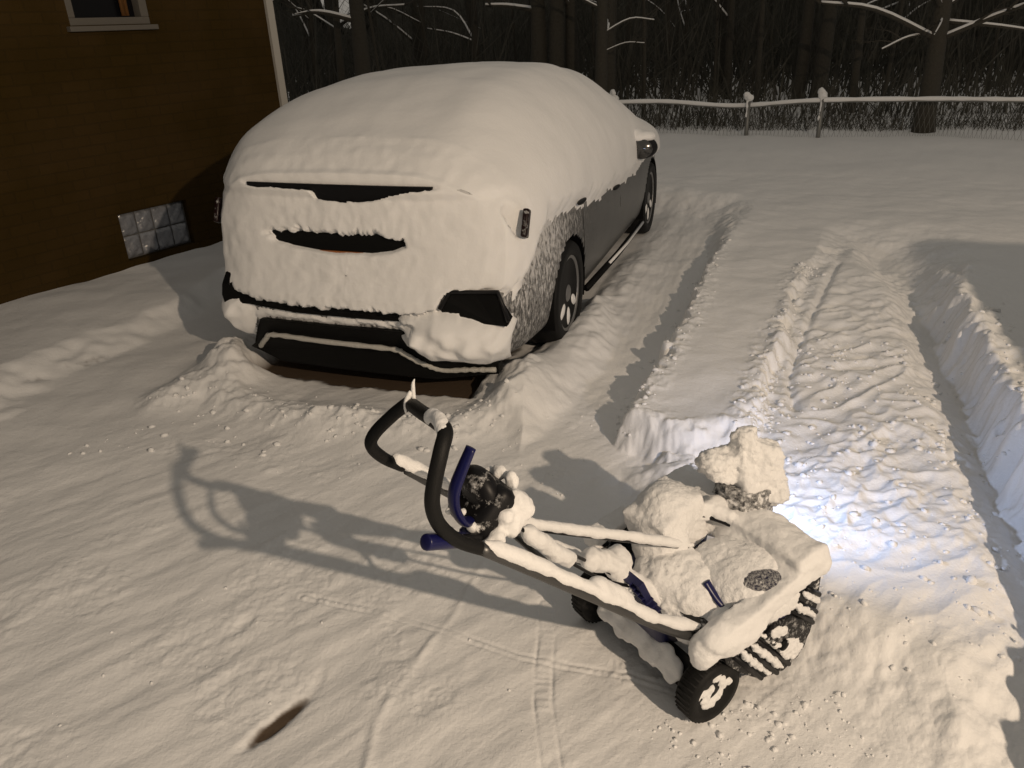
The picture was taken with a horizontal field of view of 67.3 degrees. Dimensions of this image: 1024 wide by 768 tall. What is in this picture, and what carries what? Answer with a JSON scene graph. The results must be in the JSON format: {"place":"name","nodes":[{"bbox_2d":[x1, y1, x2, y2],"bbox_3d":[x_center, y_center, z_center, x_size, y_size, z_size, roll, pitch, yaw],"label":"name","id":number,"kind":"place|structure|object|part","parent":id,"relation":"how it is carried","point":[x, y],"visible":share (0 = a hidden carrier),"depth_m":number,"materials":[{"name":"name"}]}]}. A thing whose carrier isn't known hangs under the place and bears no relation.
{"place":"outdoors","nodes":[
{"label":"outdoors","id":0,"kind":"place"},
{"bbox_2d":[321,0,350,28],"label":"sky","id":1,"kind":"structure","parent":0,"point":[344,8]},
{"bbox_2d":[0,53,1023,767],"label":"snowy ground","id":2,"kind":"structure","parent":0,"point":[904,237],"depth_m":3.15,"materials":[{"name":"white snow"}]},
{"bbox_2d":[0,0,287,303],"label":"brown house","id":3,"kind":"structure","parent":2,"relation":"on","point":[126,126],"depth_m":5.90,"materials":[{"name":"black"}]},
{"bbox_2d":[64,0,158,31],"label":"window","id":4,"kind":"structure","parent":3,"relation":"in","point":[112,14],"depth_m":5.68,"materials":[{"name":"grey"}]},
{"bbox_2d":[118,200,190,258],"bbox_3d":[-2.974,-1.286,6.362,0.132,0.370,0.620,13,29,30],"label":"glass block window","id":5,"kind":"structure","parent":3,"relation":"in","point":[161,227],"depth_m":6.33,"materials":[{"name":"grey glass"}]},
{"bbox_2d":[281,0,319,89],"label":"woodland tree","id":6,"kind":"object","parent":2,"relation":"on","point":[310,25],"visible":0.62,"depth_m":16.10,"materials":[{"name":"brown plant"}]},
{"bbox_2d":[300,0,312,90],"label":"woodland tree","id":7,"kind":"object","parent":2,"relation":"on","point":[306,41],"visible":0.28,"depth_m":19.40,"materials":[{"name":"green plant"}]},
{"bbox_2d":[284,0,345,81],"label":"woodland tree","id":8,"kind":"object","parent":2,"relation":"on","point":[336,27],"visible":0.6,"depth_m":13.83,"materials":[{"name":"brown plant"}]},
{"bbox_2d":[276,0,370,75],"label":"woodland tree","id":9,"kind":"object","parent":2,"relation":"on","point":[356,17],"visible":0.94,"depth_m":12.73,"materials":[{"name":"brown plant"}]},
{"bbox_2d":[324,0,415,83],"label":"woodland tree","id":10,"kind":"object","parent":2,"relation":"on","point":[328,6],"visible":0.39,"depth_m":15.33,"materials":[{"name":"brown plant"}]},
{"bbox_2d":[364,0,377,66],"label":"woodland tree","id":11,"kind":"object","parent":2,"relation":"on","point":[373,16],"visible":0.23,"depth_m":22.93,"materials":[{"name":"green plant"}]},
{"bbox_2d":[316,0,430,65],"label":"woodland tree","id":12,"kind":"object","parent":2,"relation":"on","point":[425,49],"visible":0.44,"depth_m":16.64,"materials":[{"name":"brown plant"}]},
{"bbox_2d":[366,0,383,71],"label":"woodland tree","id":13,"kind":"object","parent":2,"relation":"on","point":[373,38],"visible":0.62,"depth_m":13.51,"materials":[{"name":"brown plant"}]},
{"bbox_2d":[363,0,423,65],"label":"woodland tree","id":14,"kind":"object","parent":2,"relation":"on","point":[415,7],"visible":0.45,"depth_m":18.52,"materials":[{"name":"brown plant"}]},
{"bbox_2d":[398,0,406,64],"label":"woodland tree","id":15,"kind":"object","parent":2,"relation":"on","point":[403,26],"visible":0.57,"depth_m":20.94,"materials":[{"name":"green plant"}]},
{"bbox_2d":[213,61,659,378],"bbox_3d":[-0.102,-1.543,5.648,2.160,1.567,4.704,6,26,18],"label":"parked car","id":16,"kind":"object","parent":2,"relation":"on","point":[452,220],"visible":1,"depth_m":3.89,"materials":[{"name":"paint"}]},
{"bbox_3d":[-0.848,-0.922,3.762,1.030,0.115,0.067,6,26,18],"label":"rear window","id":17,"kind":"part","parent":16,"relation":"part of","materials":[{"name":"black glass"}]},
{"bbox_2d":[414,0,478,61],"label":"woodland tree","id":18,"kind":"object","parent":2,"relation":"on","point":[474,33],"visible":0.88,"depth_m":16.08,"materials":[{"name":"brown plant"}]},
{"bbox_2d":[433,0,484,55],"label":"woodland tree","id":19,"kind":"object","parent":2,"relation":"on","point":[465,21],"visible":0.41,"depth_m":22.68,"materials":[{"name":"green plant"}]},
{"bbox_2d":[465,0,479,61],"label":"woodland tree","id":20,"kind":"object","parent":2,"relation":"on","point":[467,3],"visible":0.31,"depth_m":17.94,"materials":[{"name":"brown plant"}]},
{"bbox_2d":[480,0,547,62],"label":"woodland tree","id":21,"kind":"object","parent":2,"relation":"on","point":[539,52],"visible":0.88,"depth_m":13.08,"materials":[{"name":"brown plant"}]},
{"bbox_2d":[510,0,517,61],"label":"woodland tree","id":22,"kind":"object","parent":2,"relation":"on","point":[514,39],"visible":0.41,"depth_m":15.05,"materials":[{"name":"brown plant"}]},
{"bbox_2d":[549,0,563,67],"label":"woodland tree","id":23,"kind":"object","parent":2,"relation":"on","point":[556,42],"visible":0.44,"depth_m":12.98,"materials":[{"name":"brown plant"}]},
{"bbox_2d":[564,0,578,71],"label":"woodland tree","id":24,"kind":"object","parent":2,"relation":"on","point":[571,48],"visible":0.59,"depth_m":13.09,"materials":[{"name":"brown plant"}]},
{"bbox_2d":[591,0,595,81],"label":"woodland tree","id":25,"kind":"object","parent":2,"relation":"on","point":[593,28],"visible":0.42,"depth_m":15.15,"materials":[{"name":"brown plant"}]},
{"bbox_2d":[364,379,831,723],"bbox_3d":[0.276,0.378,2.028,1.261,1.100,0.596,-17,29,-28],"label":"snow blower","id":26,"kind":"object","parent":2,"relation":"on","point":[734,598],"visible":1,"depth_m":2.10,"materials":[{"name":"white snow"}]},
{"bbox_2d":[589,0,616,77],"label":"woodland tree","id":27,"kind":"object","parent":2,"relation":"on","point":[615,31],"visible":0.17,"depth_m":13.60,"materials":[{"name":"brown plant"}]},
{"bbox_2d":[607,0,615,93],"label":"woodland tree","id":28,"kind":"object","parent":2,"relation":"on","point":[611,81],"visible":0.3,"depth_m":12.74,"materials":[{"name":"brown plant"}]},
{"bbox_2d":[582,0,669,91],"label":"bare tree","id":29,"kind":"object","parent":2,"relation":"on","point":[603,28],"visible":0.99,"depth_m":11.44,"materials":[{"name":"brown plant"}]},
{"bbox_2d":[624,0,632,84],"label":"woodland tree","id":30,"kind":"object","parent":2,"relation":"on","point":[628,14],"visible":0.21,"depth_m":19.55,"materials":[{"name":"brown plant"}]},
{"bbox_2d":[642,0,645,113],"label":"woodland tree","id":31,"kind":"object","parent":2,"relation":"on","point":[644,51],"visible":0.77,"depth_m":13.14,"materials":[{"name":"brown plant"}]},
{"bbox_2d":[273,0,1023,131],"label":"woods","id":32,"kind":"object","parent":2,"relation":"on","point":[778,51],"visible":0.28,"depth_m":16.08,"materials":[{"name":"black plant"}]},
{"bbox_2d":[274,0,1023,70],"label":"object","id":33,"kind":"object","parent":2,"relation":"on","point":[390,2],"visible":0.01,"depth_m":34.44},
{"bbox_2d":[648,0,700,72],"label":"woodland tree","id":34,"kind":"object","parent":2,"relation":"on","point":[660,10],"visible":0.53,"depth_m":21.48,"materials":[{"name":"brown plant"}]},
{"bbox_2d":[676,0,691,77],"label":"woodland tree","id":35,"kind":"object","parent":2,"relation":"on","point":[687,15],"visible":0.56,"depth_m":18.96,"materials":[{"name":"brown plant"}]},
{"bbox_2d":[710,0,727,94],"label":"woodland tree","id":36,"kind":"object","parent":2,"relation":"on","point":[723,22],"visible":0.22,"depth_m":16.26,"materials":[{"name":"brown plant"}]},
{"bbox_2d":[713,0,734,98],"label":"woodland tree","id":37,"kind":"object","parent":2,"relation":"on","point":[730,16],"visible":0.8,"depth_m":15.45,"materials":[{"name":"brown plant"}]},
{"bbox_2d":[751,8,759,94],"bbox_3d":[5.121,-9.096,15.123,1.459,6.756,2.893,-16,28,-27],"label":"woodland tree","id":38,"kind":"object","parent":2,"relation":"on","point":[753,78],"visible":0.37,"depth_m":15.90,"materials":[{"name":"brown plant"}]},
{"bbox_2d":[753,0,765,101],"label":"woodland tree","id":39,"kind":"object","parent":2,"relation":"on","point":[760,43],"visible":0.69,"depth_m":13.88,"materials":[{"name":"brown plant"}]},
{"bbox_2d":[792,0,815,98],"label":"woodland tree","id":40,"kind":"object","parent":2,"relation":"on","point":[802,66],"visible":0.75,"depth_m":14.40,"materials":[{"name":"brown plant"}]},
{"bbox_2d":[808,0,820,78],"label":"woodland tree","id":41,"kind":"object","parent":2,"relation":"on","point":[816,12],"visible":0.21,"depth_m":19.00,"materials":[{"name":"brown plant"}]},
{"bbox_2d":[610,87,1023,139],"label":"wire fence","id":42,"kind":"object","parent":2,"relation":"on","point":[822,99],"visible":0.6,"depth_m":10.45,"materials":[{"name":"grey"}]},
{"bbox_2d":[808,0,838,103],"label":"woodland tree","id":43,"kind":"object","parent":2,"relation":"on","point":[826,39],"visible":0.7,"depth_m":14.08,"materials":[{"name":"brown plant"}]},
{"bbox_2d":[847,0,879,112],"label":"woodland tree","id":44,"kind":"object","parent":2,"relation":"on","point":[855,74],"visible":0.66,"depth_m":12.60,"materials":[{"name":"brown plant"}]},
{"bbox_2d":[860,0,896,68],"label":"woodland tree","id":45,"kind":"object","parent":2,"relation":"on","point":[889,7],"visible":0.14,"depth_m":20.45,"materials":[{"name":"brown plant"}]},
{"bbox_2d":[881,0,904,106],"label":"woodland tree","id":46,"kind":"object","parent":2,"relation":"on","point":[890,63],"visible":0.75,"depth_m":13.25,"materials":[{"name":"brown plant"}]},
{"bbox_2d":[881,0,927,75],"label":"woodland tree","id":47,"kind":"object","parent":2,"relation":"on","point":[897,11],"visible":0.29,"depth_m":18.87,"materials":[{"name":"brown plant"}]},
{"bbox_2d":[899,0,918,63],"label":"woodland tree","id":48,"kind":"object","parent":2,"relation":"on","point":[911,1],"visible":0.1,"depth_m":20.87,"materials":[{"name":"brown plant"}]},
{"bbox_2d":[815,0,1023,133],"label":"bare tree","id":49,"kind":"object","parent":2,"relation":"on","point":[938,34],"visible":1,"depth_m":10.10,"materials":[{"name":"brown plant"}]},
{"bbox_2d":[945,1,962,70],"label":"woodland tree","id":50,"kind":"object","parent":2,"relation":"on","point":[959,25],"visible":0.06,"depth_m":18.75,"materials":[{"name":"brown plant"}]},
{"bbox_2d":[970,0,988,85],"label":"woodland tree","id":51,"kind":"object","parent":2,"relation":"on","point":[981,31],"visible":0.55,"depth_m":16.12,"materials":[{"name":"brown plant"}]},
{"bbox_2d":[986,0,1004,91],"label":"woodland tree","id":52,"kind":"object","parent":2,"relation":"on","point":[995,43],"visible":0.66,"depth_m":14.87,"materials":[{"name":"brown plant"}]},
{"bbox_2d":[1002,0,1019,65],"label":"woodland tree","id":53,"kind":"object","parent":2,"relation":"on","point":[1010,23],"visible":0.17,"depth_m":17.97,"materials":[{"name":"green plant"}]}
]}

